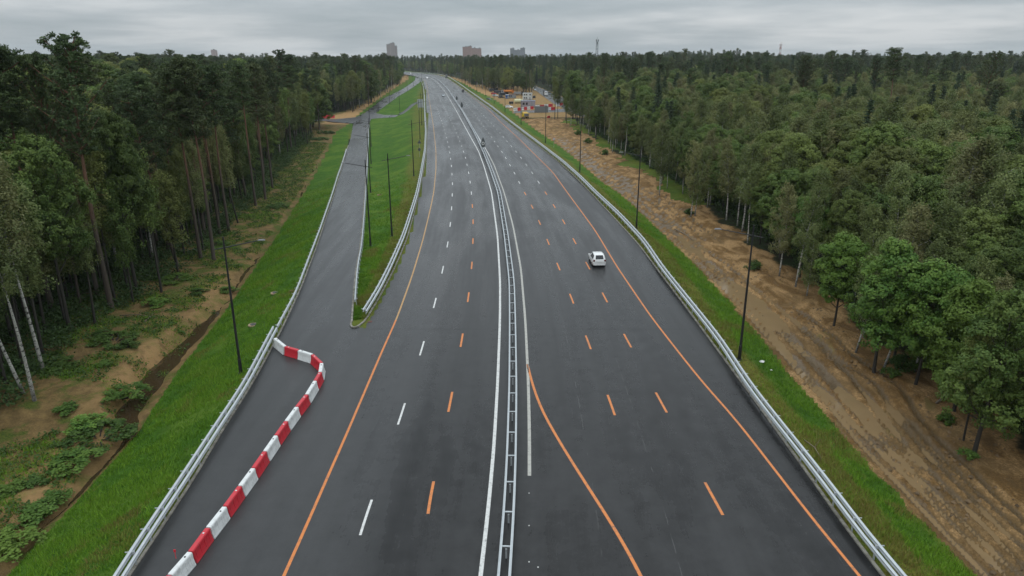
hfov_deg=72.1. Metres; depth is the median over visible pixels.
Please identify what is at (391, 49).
apartment building
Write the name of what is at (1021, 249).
broadleaf tree
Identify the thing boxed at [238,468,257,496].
barrier block
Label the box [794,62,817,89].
pine tree
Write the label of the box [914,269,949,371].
birch tree
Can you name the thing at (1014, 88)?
birch tree
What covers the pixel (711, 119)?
birch tree
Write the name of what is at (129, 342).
shrub
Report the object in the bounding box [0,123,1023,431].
undergrowth
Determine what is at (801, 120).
birch tree
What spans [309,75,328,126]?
broadleaf tree
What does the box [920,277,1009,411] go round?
maple tree
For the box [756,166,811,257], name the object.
broadleaf tree
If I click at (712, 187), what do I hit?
birch tree
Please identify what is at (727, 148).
birch tree
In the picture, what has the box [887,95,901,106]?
birch tree
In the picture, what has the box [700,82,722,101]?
broadleaf tree
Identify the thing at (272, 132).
broadleaf tree
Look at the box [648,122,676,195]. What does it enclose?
birch tree
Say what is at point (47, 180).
broadleaf tree
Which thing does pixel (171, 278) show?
shrub
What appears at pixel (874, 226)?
birch tree
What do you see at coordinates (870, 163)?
broadleaf tree
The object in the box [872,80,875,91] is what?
spruce tree
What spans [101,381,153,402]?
shrub
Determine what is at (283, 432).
barrier block
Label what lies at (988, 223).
broadleaf tree
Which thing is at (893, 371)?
shrub
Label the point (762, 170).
broadleaf tree
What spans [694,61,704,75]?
pine tree
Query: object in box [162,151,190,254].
slender tree
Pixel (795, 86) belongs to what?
birch tree
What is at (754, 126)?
birch tree
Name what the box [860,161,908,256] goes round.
birch tree
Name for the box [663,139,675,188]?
birch tree
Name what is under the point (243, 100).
pine tree
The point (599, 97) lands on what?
broadleaf tree
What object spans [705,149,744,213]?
broadleaf tree
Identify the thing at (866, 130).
broadleaf tree
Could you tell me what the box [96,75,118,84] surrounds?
broadleaf tree
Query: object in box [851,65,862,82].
pine tree
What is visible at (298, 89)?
slender tree
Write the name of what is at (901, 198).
birch tree
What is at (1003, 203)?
birch tree
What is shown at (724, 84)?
broadleaf tree
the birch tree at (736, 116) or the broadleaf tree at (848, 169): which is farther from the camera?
the birch tree at (736, 116)
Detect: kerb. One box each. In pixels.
[127,146,347,575]
[350,320,364,327]
[351,126,368,319]
[364,117,427,320]
[465,90,884,575]
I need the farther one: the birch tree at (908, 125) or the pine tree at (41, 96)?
the birch tree at (908, 125)
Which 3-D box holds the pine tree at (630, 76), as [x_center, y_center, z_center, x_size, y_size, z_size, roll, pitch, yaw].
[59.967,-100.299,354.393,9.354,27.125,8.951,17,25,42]
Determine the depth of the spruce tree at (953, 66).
375.42 m
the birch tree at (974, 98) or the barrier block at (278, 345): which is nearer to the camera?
the barrier block at (278, 345)
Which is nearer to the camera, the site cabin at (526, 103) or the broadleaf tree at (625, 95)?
the broadleaf tree at (625, 95)
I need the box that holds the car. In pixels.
[588,251,605,265]
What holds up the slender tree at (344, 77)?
on the ground at (28, 418)
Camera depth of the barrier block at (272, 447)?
50.03 m
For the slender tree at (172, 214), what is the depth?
101.65 m
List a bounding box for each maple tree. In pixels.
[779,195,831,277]
[813,231,871,325]
[844,236,935,372]
[888,256,976,384]
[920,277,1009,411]
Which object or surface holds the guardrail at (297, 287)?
on the ground at (28, 418)
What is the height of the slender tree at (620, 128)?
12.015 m
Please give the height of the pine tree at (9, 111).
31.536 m
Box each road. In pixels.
[131,72,879,575]
[283,77,419,328]
[314,114,361,123]
[370,113,397,118]
[514,109,568,112]
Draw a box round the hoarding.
[535,106,547,112]
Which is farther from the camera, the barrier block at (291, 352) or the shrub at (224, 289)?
the shrub at (224, 289)
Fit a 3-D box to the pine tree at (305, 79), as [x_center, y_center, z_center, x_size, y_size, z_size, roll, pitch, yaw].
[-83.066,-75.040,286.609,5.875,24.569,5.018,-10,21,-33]
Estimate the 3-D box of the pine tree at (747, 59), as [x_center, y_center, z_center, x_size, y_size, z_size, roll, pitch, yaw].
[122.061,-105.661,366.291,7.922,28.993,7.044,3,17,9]
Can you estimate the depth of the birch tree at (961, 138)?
101.55 m
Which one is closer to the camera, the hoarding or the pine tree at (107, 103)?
the pine tree at (107, 103)
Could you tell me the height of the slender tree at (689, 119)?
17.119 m
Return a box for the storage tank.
[514,99,522,103]
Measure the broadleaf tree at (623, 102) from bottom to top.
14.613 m
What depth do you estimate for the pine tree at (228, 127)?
147.95 m
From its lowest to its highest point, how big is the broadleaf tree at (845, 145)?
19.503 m
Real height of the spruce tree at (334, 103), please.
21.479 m
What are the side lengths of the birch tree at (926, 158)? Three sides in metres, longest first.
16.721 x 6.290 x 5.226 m
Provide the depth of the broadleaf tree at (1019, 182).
79.58 m
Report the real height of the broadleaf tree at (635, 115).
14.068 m
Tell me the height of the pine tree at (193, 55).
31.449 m
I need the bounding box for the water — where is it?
[39,167,316,530]
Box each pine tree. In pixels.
[0,43,54,308]
[0,57,30,317]
[12,50,81,301]
[16,68,103,295]
[21,108,75,263]
[48,55,64,68]
[66,56,104,87]
[96,78,124,118]
[99,53,119,65]
[107,52,122,63]
[110,71,158,243]
[112,71,173,250]
[117,69,129,90]
[127,70,157,120]
[132,53,155,71]
[148,90,180,239]
[149,75,184,209]
[158,56,209,235]
[161,49,176,59]
[162,54,216,260]
[185,64,215,214]
[186,54,198,58]
[201,58,212,64]
[213,97,244,203]
[215,93,242,195]
[217,82,246,197]
[221,69,252,168]
[224,58,240,70]
[225,61,256,205]
[238,79,264,175]
[240,61,272,199]
[242,57,260,70]
[249,71,280,187]
[252,76,266,170]
[257,58,276,104]
[264,54,278,85]
[265,49,295,134]
[265,73,282,151]
[275,73,287,138]
[278,65,298,148]
[279,54,301,135]
[300,72,313,129]
[308,69,321,129]
[310,52,322,65]
[339,53,347,66]
[344,59,351,106]
[350,55,359,100]
[358,61,365,103]
[363,64,371,100]
[579,56,586,68]
[582,59,595,77]
[598,52,609,85]
[609,57,617,73]
[612,56,623,71]
[623,61,641,82]
[643,51,653,67]
[649,59,658,68]
[653,64,664,79]
[662,62,673,77]
[680,64,688,72]
[682,68,697,87]
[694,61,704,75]
[720,51,734,72]
[729,61,737,75]
[738,64,744,72]
[742,56,755,75]
[754,57,762,71]
[761,62,772,83]
[780,62,790,70]
[791,54,817,86]
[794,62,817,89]
[824,56,833,75]
[827,50,838,72]
[828,58,846,83]
[838,59,854,83]
[839,53,852,68]
[843,56,859,73]
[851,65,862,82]
[864,57,888,87]
[881,47,907,96]
[911,54,924,73]
[921,56,937,76]
[934,58,952,81]
[949,53,961,71]
[960,54,973,70]
[969,55,979,68]
[972,60,991,84]
[980,50,1007,90]
[982,81,1012,111]
[1017,61,1023,77]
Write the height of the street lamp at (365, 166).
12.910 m
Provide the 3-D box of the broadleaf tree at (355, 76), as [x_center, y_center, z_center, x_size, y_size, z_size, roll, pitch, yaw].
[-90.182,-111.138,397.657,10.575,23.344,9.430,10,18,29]
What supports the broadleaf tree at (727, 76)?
on the ground at (28, 418)
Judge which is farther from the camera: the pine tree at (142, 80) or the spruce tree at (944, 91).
the spruce tree at (944, 91)
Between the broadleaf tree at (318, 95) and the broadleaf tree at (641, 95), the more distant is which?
the broadleaf tree at (318, 95)
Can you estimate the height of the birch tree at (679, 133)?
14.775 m
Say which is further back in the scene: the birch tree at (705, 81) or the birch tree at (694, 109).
the birch tree at (705, 81)
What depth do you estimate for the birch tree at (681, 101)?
191.46 m
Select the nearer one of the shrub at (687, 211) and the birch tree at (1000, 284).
the birch tree at (1000, 284)
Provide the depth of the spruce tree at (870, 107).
130.22 m
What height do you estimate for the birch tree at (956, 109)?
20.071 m
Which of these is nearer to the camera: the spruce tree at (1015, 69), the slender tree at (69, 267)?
the slender tree at (69, 267)
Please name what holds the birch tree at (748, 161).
on the ground at (28, 418)
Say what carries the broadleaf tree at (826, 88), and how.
on the ground at (28, 418)
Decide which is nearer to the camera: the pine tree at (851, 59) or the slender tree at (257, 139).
the slender tree at (257, 139)
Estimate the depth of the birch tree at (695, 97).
188.98 m
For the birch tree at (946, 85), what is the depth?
245.55 m
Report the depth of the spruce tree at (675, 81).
264.03 m
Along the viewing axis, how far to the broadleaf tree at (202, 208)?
121.75 m
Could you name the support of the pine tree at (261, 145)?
on the ground at (28, 418)
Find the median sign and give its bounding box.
[481,138,484,146]
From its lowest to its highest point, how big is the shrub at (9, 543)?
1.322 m
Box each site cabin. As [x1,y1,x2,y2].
[521,100,534,106]
[523,93,533,99]
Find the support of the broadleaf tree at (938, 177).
on the ground at (28, 418)
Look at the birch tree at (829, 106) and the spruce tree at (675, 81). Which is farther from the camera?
the spruce tree at (675, 81)
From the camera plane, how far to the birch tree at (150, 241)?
109.87 m
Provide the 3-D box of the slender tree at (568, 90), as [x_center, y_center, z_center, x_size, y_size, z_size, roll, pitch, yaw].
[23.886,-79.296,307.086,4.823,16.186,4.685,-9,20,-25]
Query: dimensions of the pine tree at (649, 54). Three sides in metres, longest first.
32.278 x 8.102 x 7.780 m
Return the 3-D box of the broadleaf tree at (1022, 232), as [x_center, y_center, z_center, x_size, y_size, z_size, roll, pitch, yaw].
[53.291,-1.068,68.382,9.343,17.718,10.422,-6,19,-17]
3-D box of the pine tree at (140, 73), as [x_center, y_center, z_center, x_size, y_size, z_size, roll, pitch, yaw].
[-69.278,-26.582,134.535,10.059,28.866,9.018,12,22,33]
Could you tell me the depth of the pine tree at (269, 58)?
250.68 m
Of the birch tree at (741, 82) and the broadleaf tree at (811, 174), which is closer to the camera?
the broadleaf tree at (811, 174)
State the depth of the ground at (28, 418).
72.33 m
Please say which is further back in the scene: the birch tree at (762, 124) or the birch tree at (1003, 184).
the birch tree at (762, 124)
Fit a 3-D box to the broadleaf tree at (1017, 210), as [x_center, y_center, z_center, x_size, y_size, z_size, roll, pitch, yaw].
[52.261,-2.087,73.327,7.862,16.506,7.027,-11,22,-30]
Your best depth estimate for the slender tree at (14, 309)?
73.80 m
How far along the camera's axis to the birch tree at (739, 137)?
135.95 m
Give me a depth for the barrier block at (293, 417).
54.10 m
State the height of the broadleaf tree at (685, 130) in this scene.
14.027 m
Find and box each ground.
[0,68,1023,575]
[352,321,361,325]
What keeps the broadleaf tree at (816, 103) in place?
on the ground at (28, 418)
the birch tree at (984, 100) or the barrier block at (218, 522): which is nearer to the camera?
the barrier block at (218, 522)
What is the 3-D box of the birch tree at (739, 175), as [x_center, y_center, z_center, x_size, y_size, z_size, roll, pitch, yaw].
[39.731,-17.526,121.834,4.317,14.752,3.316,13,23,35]
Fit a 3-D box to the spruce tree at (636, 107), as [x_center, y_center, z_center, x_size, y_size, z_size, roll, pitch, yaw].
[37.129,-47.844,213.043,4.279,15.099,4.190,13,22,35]
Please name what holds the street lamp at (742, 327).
on the ground at (28, 418)
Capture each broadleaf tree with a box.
[0,121,57,174]
[0,131,98,331]
[0,132,37,160]
[1,103,40,147]
[3,163,34,305]
[8,62,90,119]
[48,183,85,296]
[83,103,115,247]
[86,82,112,100]
[87,87,122,114]
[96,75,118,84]
[122,134,162,251]
[182,176,210,237]
[194,145,222,214]
[260,114,279,159]
[260,124,280,167]
[270,102,283,140]
[290,72,322,130]
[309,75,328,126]
[310,82,333,124]
[321,63,337,75]
[328,76,347,108]
[345,70,360,110]
[358,60,371,99]
[562,71,583,118]
[578,84,596,107]
[585,89,600,107]
[593,91,607,106]
[599,89,615,123]
[605,90,629,114]
[606,72,628,89]
[608,101,627,124]
[613,85,624,91]
[614,79,628,88]
[617,103,634,144]
[624,107,651,140]
[626,77,640,91]
[626,110,646,155]
[628,90,650,116]
[629,118,649,154]
[634,76,651,87]
[637,95,654,108]
[642,105,653,118]
[650,97,680,142]
[650,134,676,179]
[665,115,687,172]
[674,130,704,196]
[675,127,695,186]
[693,85,701,94]
[696,123,729,194]
[696,160,717,202]
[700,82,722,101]
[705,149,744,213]
[709,87,738,103]
[709,138,744,207]
[711,76,730,88]
[717,80,729,89]
[723,73,732,83]
[729,98,761,128]
[731,71,755,83]
[733,88,744,101]
[739,84,774,105]
[746,180,774,244]
[752,130,784,183]
[755,131,814,190]
[755,163,769,233]
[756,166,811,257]
[761,132,825,197]
[774,127,795,143]
[789,92,808,105]
[794,164,837,231]
[798,157,846,256]
[800,99,837,112]
[804,91,817,100]
[807,120,864,230]
[817,93,831,99]
[818,83,835,100]
[822,163,858,225]
[823,189,870,289]
[827,127,902,174]
[829,125,873,164]
[830,143,926,247]
[835,182,883,278]
[845,110,855,116]
[846,120,925,182]
[865,173,950,251]
[898,104,936,129]
[905,108,944,120]
[912,137,957,184]
[916,138,942,146]
[923,74,938,84]
[927,172,953,246]
[929,138,987,183]
[934,207,1019,257]
[934,247,981,343]
[935,173,986,220]
[953,246,1023,309]
[965,123,1023,156]
[966,169,1023,232]
[971,117,1018,137]
[976,188,1023,243]
[977,111,997,130]
[988,115,1007,124]
[997,154,1023,186]
[1001,234,1023,319]
[1002,228,1023,252]
[1004,77,1013,84]
[1015,219,1023,260]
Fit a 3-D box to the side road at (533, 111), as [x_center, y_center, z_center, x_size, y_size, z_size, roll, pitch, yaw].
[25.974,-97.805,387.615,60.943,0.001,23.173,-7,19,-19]
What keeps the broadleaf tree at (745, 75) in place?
on the ground at (28, 418)
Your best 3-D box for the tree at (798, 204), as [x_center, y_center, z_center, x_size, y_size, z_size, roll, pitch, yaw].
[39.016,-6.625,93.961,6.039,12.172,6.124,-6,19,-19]
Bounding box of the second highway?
[534,86,584,116]
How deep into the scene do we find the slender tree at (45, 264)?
78.31 m
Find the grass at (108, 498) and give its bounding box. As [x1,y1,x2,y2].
[6,170,978,575]
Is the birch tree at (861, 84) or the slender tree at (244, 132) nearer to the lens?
the slender tree at (244, 132)
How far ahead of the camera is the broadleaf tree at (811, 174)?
96.46 m
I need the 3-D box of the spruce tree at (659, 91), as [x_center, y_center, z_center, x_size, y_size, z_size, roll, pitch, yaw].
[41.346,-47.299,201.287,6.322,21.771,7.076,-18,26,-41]
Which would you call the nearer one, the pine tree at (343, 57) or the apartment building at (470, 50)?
the pine tree at (343, 57)
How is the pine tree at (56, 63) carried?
on the ground at (28, 418)
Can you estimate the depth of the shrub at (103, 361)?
71.37 m
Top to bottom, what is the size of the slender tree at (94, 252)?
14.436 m
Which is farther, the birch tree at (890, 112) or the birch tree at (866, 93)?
the birch tree at (866, 93)
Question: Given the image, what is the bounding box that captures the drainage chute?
[398,102,417,114]
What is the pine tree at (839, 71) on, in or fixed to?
on the ground at (28, 418)
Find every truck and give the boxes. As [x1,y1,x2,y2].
[494,90,503,93]
[522,112,528,118]
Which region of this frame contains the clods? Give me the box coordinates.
[584,149,1023,575]
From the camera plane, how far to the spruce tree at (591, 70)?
430.87 m
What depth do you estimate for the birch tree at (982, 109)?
146.56 m
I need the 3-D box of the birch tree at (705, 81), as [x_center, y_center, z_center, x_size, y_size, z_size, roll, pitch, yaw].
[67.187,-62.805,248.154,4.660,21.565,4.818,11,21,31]
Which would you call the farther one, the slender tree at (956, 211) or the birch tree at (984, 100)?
the birch tree at (984, 100)
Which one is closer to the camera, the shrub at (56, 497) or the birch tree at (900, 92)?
the shrub at (56, 497)
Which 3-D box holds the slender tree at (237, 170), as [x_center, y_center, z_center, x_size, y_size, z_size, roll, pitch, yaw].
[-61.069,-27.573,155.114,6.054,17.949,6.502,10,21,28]
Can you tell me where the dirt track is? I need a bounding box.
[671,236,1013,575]
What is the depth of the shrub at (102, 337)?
77.22 m
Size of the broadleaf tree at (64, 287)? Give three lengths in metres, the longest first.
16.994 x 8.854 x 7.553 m
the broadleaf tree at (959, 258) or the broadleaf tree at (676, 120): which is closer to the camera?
the broadleaf tree at (959, 258)
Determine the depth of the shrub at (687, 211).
133.68 m
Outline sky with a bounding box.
[0,0,1023,58]
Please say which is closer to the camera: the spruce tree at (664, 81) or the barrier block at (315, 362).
the barrier block at (315, 362)
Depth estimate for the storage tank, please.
442.20 m
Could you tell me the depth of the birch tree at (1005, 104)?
171.63 m
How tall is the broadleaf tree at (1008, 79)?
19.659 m
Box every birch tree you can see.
[0,211,36,401]
[0,340,24,393]
[62,137,98,271]
[84,87,95,103]
[87,115,117,260]
[128,144,174,256]
[274,104,285,150]
[298,78,316,128]
[619,102,634,155]
[624,82,631,92]
[634,112,648,161]
[643,120,656,166]
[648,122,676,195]
[658,108,669,131]
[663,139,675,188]
[668,121,689,181]
[675,95,688,117]
[676,150,688,193]
[678,88,695,101]
[686,89,701,119]
[689,103,699,129]
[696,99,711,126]
[699,79,710,95]
[701,74,709,80]
[701,127,720,207]
[705,136,722,204]
[709,110,718,127]
[713,99,733,136]
[713,102,734,124]
[715,134,739,219]
[721,94,738,125]
[727,131,747,202]
[731,103,747,129]
[731,139,764,231]
[732,91,752,123]
[733,115,747,129]
[733,139,760,209]
[733,145,753,225]
[735,162,762,242]
[738,79,744,88]
[743,122,760,142]
[747,126,766,159]
[748,110,772,142]
[751,91,763,105]
[754,147,771,228]
[756,96,773,117]
[764,106,783,137]
[764,141,785,239]
[765,82,776,105]
[768,180,802,275]
[771,87,780,97]
[771,146,802,250]
[777,92,797,113]
[777,105,793,127]
[782,111,811,136]
[787,82,800,96]
[788,90,799,96]
[789,167,835,286]
[791,103,802,110]
[796,117,828,136]
[798,221,826,295]
[801,97,815,118]
[804,107,830,151]
[807,126,844,162]
[810,83,821,97]
[811,97,834,115]
[817,100,840,126]
[823,156,848,202]
[827,175,870,268]
[831,106,848,121]
[832,95,843,107]
[832,165,853,213]
[848,203,875,299]
[849,111,863,123]
[853,202,885,286]
[855,231,893,337]
[857,81,866,93]
[860,87,876,106]
[860,98,875,110]
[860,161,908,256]
[868,99,903,130]
[873,95,885,106]
[877,162,924,235]
[882,151,917,186]
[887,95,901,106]
[887,220,921,293]
[891,84,909,100]
[891,106,906,123]
[893,200,935,261]
[896,95,910,108]
[901,116,921,137]
[906,86,918,96]
[912,118,939,143]
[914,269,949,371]
[916,95,926,106]
[917,117,941,134]
[918,155,934,176]
[920,177,975,264]
[923,88,932,98]
[927,117,954,143]
[931,102,943,113]
[934,107,979,144]
[936,98,953,114]
[936,132,995,237]
[939,92,957,111]
[940,81,951,99]
[940,111,953,122]
[940,142,973,183]
[941,129,974,147]
[948,104,980,130]
[950,102,971,120]
[954,87,967,101]
[955,97,971,109]
[955,251,999,341]
[959,81,967,92]
[961,117,987,132]
[967,177,1003,233]
[970,130,1023,207]
[971,95,980,108]
[972,89,984,108]
[975,96,990,108]
[978,106,989,119]
[978,171,1023,249]
[985,270,1017,370]
[986,187,1023,238]
[996,96,1009,115]
[996,99,1010,116]
[1002,319,1023,432]
[1004,139,1023,187]
[1010,85,1018,93]
[1013,101,1021,115]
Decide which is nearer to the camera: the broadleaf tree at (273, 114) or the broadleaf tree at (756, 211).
the broadleaf tree at (756, 211)
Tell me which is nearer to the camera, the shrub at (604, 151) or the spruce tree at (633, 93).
the shrub at (604, 151)
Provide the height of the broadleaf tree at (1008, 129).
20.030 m
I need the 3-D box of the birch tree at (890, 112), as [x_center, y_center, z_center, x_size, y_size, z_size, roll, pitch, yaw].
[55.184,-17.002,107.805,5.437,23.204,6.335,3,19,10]
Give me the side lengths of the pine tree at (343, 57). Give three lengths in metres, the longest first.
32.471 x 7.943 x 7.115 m
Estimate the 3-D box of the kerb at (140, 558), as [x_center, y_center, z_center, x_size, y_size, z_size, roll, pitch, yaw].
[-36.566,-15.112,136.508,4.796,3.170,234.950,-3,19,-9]
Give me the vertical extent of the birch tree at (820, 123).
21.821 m
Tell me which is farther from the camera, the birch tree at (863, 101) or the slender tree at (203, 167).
the birch tree at (863, 101)
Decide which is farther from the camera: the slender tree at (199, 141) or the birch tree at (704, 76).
the birch tree at (704, 76)
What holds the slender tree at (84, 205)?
on the ground at (28, 418)
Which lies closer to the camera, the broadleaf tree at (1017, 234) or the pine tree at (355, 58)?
the broadleaf tree at (1017, 234)
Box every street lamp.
[214,237,264,373]
[341,161,371,246]
[351,134,371,192]
[361,118,371,163]
[382,153,409,236]
[409,120,425,175]
[567,119,584,171]
[620,150,645,228]
[715,225,763,360]
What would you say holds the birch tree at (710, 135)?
on the ground at (28, 418)
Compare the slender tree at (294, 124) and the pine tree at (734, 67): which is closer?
the slender tree at (294, 124)
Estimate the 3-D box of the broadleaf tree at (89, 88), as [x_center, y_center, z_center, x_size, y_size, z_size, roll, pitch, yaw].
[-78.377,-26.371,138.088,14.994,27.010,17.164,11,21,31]
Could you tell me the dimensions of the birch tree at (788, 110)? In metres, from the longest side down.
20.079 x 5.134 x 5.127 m
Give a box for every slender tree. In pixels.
[0,154,19,320]
[0,189,57,331]
[0,190,23,363]
[0,191,39,340]
[0,290,10,383]
[0,294,13,370]
[2,179,58,356]
[30,182,74,307]
[33,192,75,325]
[40,162,73,287]
[63,137,110,278]
[72,146,116,302]
[72,194,110,284]
[82,169,130,289]
[104,188,139,275]
[119,138,168,272]
[130,143,163,262]
[152,169,189,271]
[156,126,183,235]
[157,142,184,228]
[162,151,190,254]
[167,163,195,244]
[171,128,192,227]
[173,136,212,249]
[191,146,213,226]
[192,119,207,217]
[199,121,234,217]
[205,110,222,202]
[210,125,242,222]
[215,139,233,205]
[224,122,251,198]
[233,104,248,187]
[239,102,261,149]
[240,114,257,178]
[249,117,264,164]
[274,96,292,143]
[276,87,291,151]
[286,89,298,142]
[289,99,300,146]
[294,82,307,136]
[298,92,314,143]
[299,88,308,131]
[306,92,315,135]
[308,98,315,132]
[332,78,339,103]
[333,82,339,111]
[340,74,346,110]
[341,82,346,106]
[346,76,355,111]
[551,76,559,119]
[554,79,562,118]
[561,87,570,123]
[562,80,569,120]
[616,114,623,148]
[670,127,678,175]
[680,110,694,177]
[691,120,700,133]
[780,121,789,129]
[900,178,942,260]
[923,198,972,257]
[933,135,944,144]
[955,325,1003,440]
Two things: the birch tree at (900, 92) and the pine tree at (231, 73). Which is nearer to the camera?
the pine tree at (231, 73)
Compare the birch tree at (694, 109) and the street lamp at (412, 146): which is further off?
the birch tree at (694, 109)
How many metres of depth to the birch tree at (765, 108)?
159.76 m
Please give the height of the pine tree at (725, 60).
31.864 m
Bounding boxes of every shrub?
[0,477,26,501]
[0,525,47,562]
[4,501,58,529]
[21,472,52,489]
[29,354,80,375]
[37,488,74,504]
[44,446,106,477]
[51,400,79,416]
[54,417,139,455]
[62,412,108,437]
[85,330,139,349]
[90,328,110,335]
[94,359,114,367]
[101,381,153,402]
[113,339,140,349]
[140,297,168,308]
[161,272,192,284]
[189,288,209,295]
[200,240,228,248]
[218,286,240,293]
[265,202,289,208]
[311,137,328,139]
[317,130,334,133]
[598,149,608,154]
[683,208,694,214]
[743,259,761,270]
[879,365,902,377]
[884,352,918,372]
[906,346,937,368]
[935,412,956,426]
[955,446,980,459]
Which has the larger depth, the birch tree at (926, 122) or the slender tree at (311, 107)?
the slender tree at (311, 107)
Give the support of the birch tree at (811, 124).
on the ground at (28, 418)
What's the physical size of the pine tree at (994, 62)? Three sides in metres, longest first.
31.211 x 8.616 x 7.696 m
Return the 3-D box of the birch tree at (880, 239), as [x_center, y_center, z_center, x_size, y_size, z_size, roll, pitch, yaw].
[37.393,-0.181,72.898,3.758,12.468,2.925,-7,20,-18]
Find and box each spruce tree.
[329,60,333,105]
[330,73,338,110]
[357,90,363,105]
[587,63,593,83]
[611,87,622,139]
[625,86,636,135]
[627,104,639,150]
[650,83,663,129]
[652,76,662,117]
[659,101,670,160]
[661,75,667,88]
[669,101,673,124]
[672,77,676,88]
[755,73,761,84]
[763,70,770,86]
[831,86,840,105]
[842,86,850,108]
[849,84,856,107]
[862,99,874,127]
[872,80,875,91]
[927,84,936,104]
[938,86,947,99]
[949,59,955,78]
[954,75,961,90]
[961,71,966,86]
[987,90,999,116]
[1005,108,1017,125]
[1007,109,1023,147]
[1011,60,1018,76]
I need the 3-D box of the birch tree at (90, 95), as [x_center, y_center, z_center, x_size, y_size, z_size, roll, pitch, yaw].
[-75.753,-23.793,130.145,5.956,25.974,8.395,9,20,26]
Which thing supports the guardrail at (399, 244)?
on the ground at (28, 418)
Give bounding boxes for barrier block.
[168,552,195,575]
[188,528,213,562]
[206,507,229,538]
[223,486,244,516]
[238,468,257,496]
[251,451,269,477]
[263,435,280,460]
[273,338,285,354]
[275,421,290,444]
[284,346,298,358]
[285,407,300,429]
[295,394,310,415]
[297,350,312,362]
[305,381,318,402]
[310,354,322,370]
[314,372,323,388]
[318,363,325,379]
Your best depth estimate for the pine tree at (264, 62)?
218.59 m
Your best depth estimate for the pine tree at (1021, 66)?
418.64 m
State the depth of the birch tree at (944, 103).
154.41 m
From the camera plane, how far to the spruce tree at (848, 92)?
194.25 m
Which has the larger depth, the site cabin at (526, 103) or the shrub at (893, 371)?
the site cabin at (526, 103)
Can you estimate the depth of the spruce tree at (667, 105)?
184.06 m
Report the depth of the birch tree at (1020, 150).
87.27 m
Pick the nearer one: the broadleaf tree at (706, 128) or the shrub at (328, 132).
the broadleaf tree at (706, 128)
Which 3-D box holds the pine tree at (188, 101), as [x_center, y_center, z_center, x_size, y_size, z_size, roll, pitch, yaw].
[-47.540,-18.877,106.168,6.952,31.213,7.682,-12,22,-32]
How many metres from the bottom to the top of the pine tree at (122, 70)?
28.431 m
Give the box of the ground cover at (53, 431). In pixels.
[0,142,327,541]
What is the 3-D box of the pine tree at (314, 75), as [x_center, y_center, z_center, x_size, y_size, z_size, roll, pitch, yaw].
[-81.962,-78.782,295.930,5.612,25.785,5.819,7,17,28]
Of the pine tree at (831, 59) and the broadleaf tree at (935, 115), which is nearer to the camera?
the broadleaf tree at (935, 115)
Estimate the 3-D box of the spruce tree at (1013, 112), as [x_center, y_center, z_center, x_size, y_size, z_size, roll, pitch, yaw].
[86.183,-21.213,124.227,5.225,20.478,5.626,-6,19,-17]
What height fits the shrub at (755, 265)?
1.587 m
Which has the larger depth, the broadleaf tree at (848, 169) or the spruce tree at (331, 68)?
the spruce tree at (331, 68)
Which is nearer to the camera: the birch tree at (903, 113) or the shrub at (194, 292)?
the shrub at (194, 292)
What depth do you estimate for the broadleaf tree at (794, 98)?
189.87 m
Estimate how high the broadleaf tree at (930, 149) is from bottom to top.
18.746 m
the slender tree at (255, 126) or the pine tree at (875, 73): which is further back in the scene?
the pine tree at (875, 73)
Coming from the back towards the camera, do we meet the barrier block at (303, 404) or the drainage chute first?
the drainage chute
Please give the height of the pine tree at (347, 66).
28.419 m
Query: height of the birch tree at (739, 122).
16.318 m
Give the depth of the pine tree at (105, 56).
250.99 m
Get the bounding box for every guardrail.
[113,326,277,575]
[276,149,346,332]
[354,126,369,304]
[361,84,425,314]
[409,72,516,575]
[416,72,906,575]
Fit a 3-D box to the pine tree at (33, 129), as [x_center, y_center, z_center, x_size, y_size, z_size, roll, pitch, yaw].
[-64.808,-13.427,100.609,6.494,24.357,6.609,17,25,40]
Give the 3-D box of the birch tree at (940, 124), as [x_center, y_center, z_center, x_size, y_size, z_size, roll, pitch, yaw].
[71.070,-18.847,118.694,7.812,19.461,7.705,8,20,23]
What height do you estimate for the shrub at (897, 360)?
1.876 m
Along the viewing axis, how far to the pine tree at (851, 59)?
380.21 m
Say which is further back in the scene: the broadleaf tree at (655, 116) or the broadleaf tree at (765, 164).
the broadleaf tree at (655, 116)
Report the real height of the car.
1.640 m
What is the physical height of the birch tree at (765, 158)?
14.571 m
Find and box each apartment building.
[211,49,217,55]
[386,42,397,56]
[462,45,480,58]
[510,47,524,58]
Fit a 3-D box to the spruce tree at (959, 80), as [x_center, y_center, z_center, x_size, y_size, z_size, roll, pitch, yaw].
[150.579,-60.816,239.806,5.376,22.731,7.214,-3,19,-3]
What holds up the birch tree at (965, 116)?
on the ground at (28, 418)
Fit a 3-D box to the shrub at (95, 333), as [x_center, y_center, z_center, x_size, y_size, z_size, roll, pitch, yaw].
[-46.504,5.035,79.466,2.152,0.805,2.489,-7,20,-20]
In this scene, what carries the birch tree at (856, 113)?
on the ground at (28, 418)
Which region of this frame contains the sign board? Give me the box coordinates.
[417,99,423,109]

